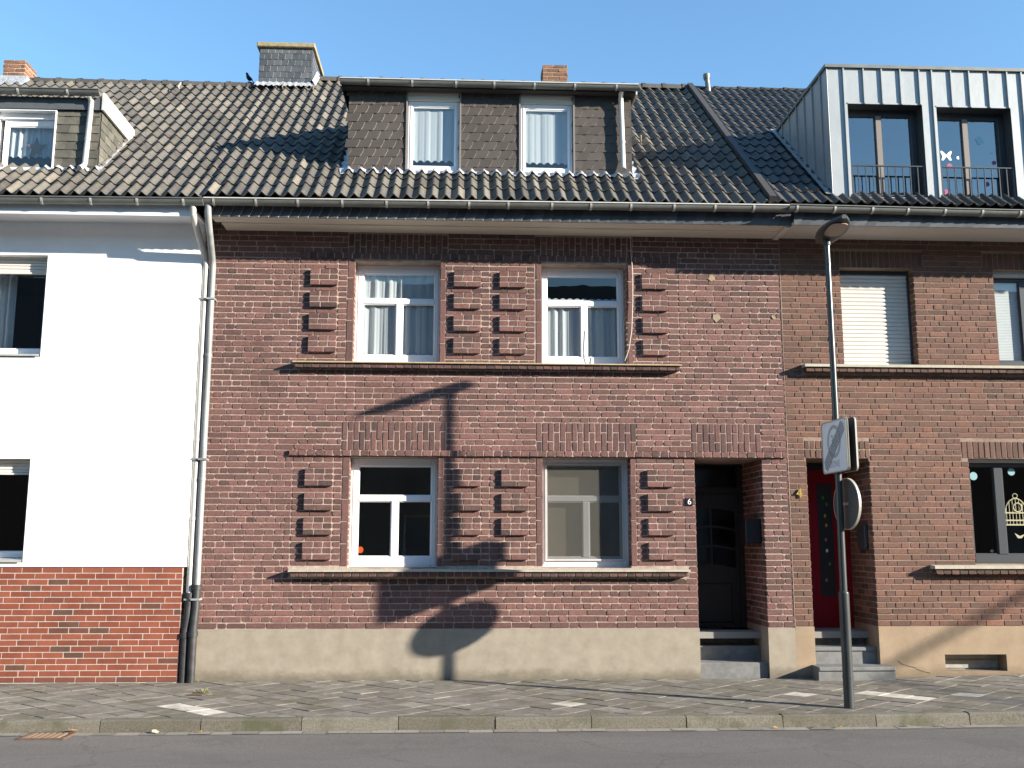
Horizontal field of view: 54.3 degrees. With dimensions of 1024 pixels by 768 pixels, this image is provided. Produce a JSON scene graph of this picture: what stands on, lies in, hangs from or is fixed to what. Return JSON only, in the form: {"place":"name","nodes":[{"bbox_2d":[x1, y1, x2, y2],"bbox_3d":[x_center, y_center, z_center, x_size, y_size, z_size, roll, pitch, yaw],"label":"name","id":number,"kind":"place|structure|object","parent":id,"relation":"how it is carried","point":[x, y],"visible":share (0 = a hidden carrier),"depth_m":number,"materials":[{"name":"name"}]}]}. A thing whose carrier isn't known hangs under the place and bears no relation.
{"place":"outdoors","nodes":[
{"label":"outdoors","id":0,"kind":"place"},
{"bbox_2d":[0,726,1023,767],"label":"road","id":1,"kind":"structure","parent":0,"point":[985,747],"depth_m":9.09,"materials":[{"name":"grey asphalt"}]},
{"bbox_2d":[17,732,76,739],"bbox_3d":[-4.538,3.465,9.753,0.440,0.068,0.355,0,-9,-3],"label":"storm drain","id":2,"kind":"object","parent":1,"relation":"on","point":[44,736],"visible":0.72,"depth_m":9.74,"materials":[{"name":"metal"}]},
{"bbox_2d":[0,710,1023,733],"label":"kerb","id":3,"kind":"structure","parent":1,"relation":"on","point":[459,722],"depth_m":10.18,"materials":[{"name":"stone"}]},
{"bbox_2d":[0,724,1023,735],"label":"gutter channel","id":4,"kind":"object","parent":1,"relation":"on","point":[497,730],"visible":1,"depth_m":10.08,"materials":[{"name":"stone"}]},
{"bbox_2d":[0,674,1023,718],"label":"pavement","id":5,"kind":"structure","parent":0,"point":[503,697],"depth_m":11.30,"materials":[{"name":"grey stone"}]},
{"bbox_2d":[0,60,270,683],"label":"white house","id":6,"kind":"structure","parent":5,"relation":"on","point":[104,265],"depth_m":12.81,"materials":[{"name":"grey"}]},
{"bbox_2d":[0,460,29,557],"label":"window","id":7,"kind":"structure","parent":6,"relation":"in","point":[7,467],"depth_m":12.71,"materials":[{"name":"white plastic"}]},
{"bbox_2d":[0,257,47,355],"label":"window","id":8,"kind":"structure","parent":6,"relation":"in","point":[37,266],"depth_m":13.18,"materials":[{"name":"white plastic"}]},
{"bbox_2d":[2,120,54,166],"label":"dormer window","id":9,"kind":"structure","parent":6,"relation":"in","point":[34,138],"depth_m":13.56,"materials":[{"name":"white plastic"}]},
{"bbox_2d":[246,72,253,82],"bbox_3d":[-4.563,-5.300,17.368,0.073,0.189,0.198,-6,-11,32],"label":"bird","id":10,"kind":"object","parent":6,"relation":"on","point":[248,77],"visible":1,"depth_m":17.32},
{"bbox_2d":[187,693,206,694],"bbox_3d":[-3.611,3.556,11.438,0.197,0.006,0.132,-1,-9,4],"label":"valve cover","id":11,"kind":"object","parent":5,"relation":"on","point":[197,694],"visible":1,"depth_m":11.42,"materials":[{"name":"metal"}]},
{"bbox_2d":[183,42,797,682],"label":"brick house","id":12,"kind":"structure","parent":5,"relation":"on","point":[493,386],"depth_m":13.16,"materials":[{"name":"brown brick"}]},
{"bbox_2d":[349,458,437,566],"bbox_3d":[-1.542,1.679,13.062,1.137,1.412,0.058,0,-9,-3],"label":"window","id":13,"kind":"structure","parent":12,"relation":"in","point":[393,560],"depth_m":13.04,"materials":[{"name":"white plastic"}]},
{"bbox_2d":[354,265,439,361],"bbox_3d":[-1.540,-0.926,13.498,1.137,1.370,0.093,0,-9,-3],"label":"window","id":14,"kind":"structure","parent":12,"relation":"in","point":[398,307],"depth_m":13.50,"materials":[{"name":"white plastic"}]},
{"bbox_2d":[407,102,459,170],"bbox_3d":[-1.081,-3.393,13.778,0.705,1.033,0.070,0,-9,-3],"label":"dormer window","id":15,"kind":"structure","parent":12,"relation":"in","point":[433,127],"depth_m":13.80,"materials":[{"name":"white plastic"}]},
{"bbox_2d":[521,105,572,173],"bbox_3d":[0.479,-3.376,13.851,0.720,1.026,0.072,0,-9,-3],"label":"dormer window","id":16,"kind":"structure","parent":12,"relation":"in","point":[546,130],"depth_m":13.88,"materials":[{"name":"white plastic"}]},
{"bbox_2d":[541,268,624,363],"bbox_3d":[0.951,-0.904,13.616,1.150,1.370,0.098,0,-9,-3],"label":"window","id":17,"kind":"structure","parent":12,"relation":"in","point":[565,323],"depth_m":13.61,"materials":[{"name":"white plastic"}]},
{"bbox_2d":[542,459,628,566],"bbox_3d":[0.958,1.704,13.197,1.150,1.412,0.131,0,-9,-3],"label":"window","id":18,"kind":"structure","parent":12,"relation":"in","point":[570,513],"depth_m":13.20,"materials":[{"name":"white plastic"}]},
{"bbox_2d":[694,465,746,627],"bbox_3d":[2.800,2.252,13.953,0.890,2.250,0.129,0,-9,-3],"label":"door","id":19,"kind":"structure","parent":12,"relation":"in","point":[718,488],"depth_m":13.96,"materials":[{"name":"black wood"}]},
{"bbox_2d":[155,674,1021,717],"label":"weeds","id":20,"kind":"object","parent":5,"relation":"on","point":[203,691],"visible":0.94,"depth_m":11.58,"materials":[{"name":"green plant"}]},
{"bbox_2d":[815,214,854,708],"bbox_3d":[3.654,0.836,10.931,0.330,5.386,0.660,0,-9,-3],"label":"street lamp","id":21,"kind":"object","parent":5,"relation":"on","point":[830,232],"visible":0.94,"depth_m":11.05,"materials":[{"name":"grey metal"}]},
{"bbox_2d":[821,417,849,473],"bbox_3d":[3.613,0.695,11.124,0.056,0.585,0.680,1,-9,-5],"label":"traffic sign","id":22,"kind":"object","parent":21,"relation":"attached to","point":[835,446],"visible":1,"depth_m":11.08,"materials":[{"name":"grey metal"}]},
{"bbox_2d":[833,417,858,474],"bbox_3d":[3.687,0.695,11.127,0.052,0.587,0.683,1,-9,-5],"label":"traffic sign","id":23,"kind":"object","parent":21,"relation":"attached to","point":[853,444],"visible":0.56,"depth_m":10.86,"materials":[{"name":"grey metal"}]},
{"bbox_2d":[834,478,861,529],"bbox_3d":[3.719,1.331,11.086,0.034,0.572,0.572,2,-9,-10],"label":"traffic sign","id":24,"kind":"object","parent":21,"relation":"attached to","point":[852,505],"visible":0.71,"depth_m":11.00,"materials":[{"name":"grey metal"}]},
{"bbox_2d":[694,64,1023,680],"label":"brick house","id":25,"kind":"structure","parent":5,"relation":"on","point":[915,174],"depth_m":13.47,"materials":[{"name":"brown brick"}]},
{"bbox_2d":[806,464,854,627],"bbox_3d":[4.273,2.235,13.869,0.837,2.240,0.080,0,-9,-3],"label":"door","id":26,"kind":"structure","parent":25,"relation":"in","point":[821,486],"depth_m":13.84,"materials":[{"name":"red wood"}]},
{"bbox_2d":[848,110,926,196],"bbox_3d":[5.042,-3.118,13.551,1.030,1.320,0.235,0,-9,-3],"label":"dormer window","id":27,"kind":"structure","parent":25,"relation":"in","point":[883,144],"depth_m":13.64,"materials":[{"name":"grey"}]},
{"bbox_2d":[945,654,998,668],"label":"cellar window","id":28,"kind":"structure","parent":25,"relation":"in","point":[958,661],"depth_m":13.08,"materials":[{"name":"grey glass"}]},
{"bbox_2d":[937,113,1015,198],"bbox_3d":[6.268,-3.092,13.606,1.035,1.310,0.235,0,-9,-3],"label":"dormer window","id":29,"kind":"structure","parent":25,"relation":"in","point":[972,153],"depth_m":13.70,"materials":[{"name":"grey"}]},
{"bbox_2d":[969,463,1023,562],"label":"window","id":30,"kind":"structure","parent":25,"relation":"in","point":[1002,555],"depth_m":13.39,"materials":[{"name":"grey"}]},
{"bbox_2d":[993,278,1023,365],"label":"window","id":31,"kind":"structure","parent":25,"relation":"in","point":[1013,295],"depth_m":13.86,"materials":[{"name":"grey plastic"}]},
{"bbox_2d":[0,0,1023,87],"label":"sky","id":32,"kind":"structure","parent":0,"point":[743,43],"materials":[{"name":"blue"}]}
]}

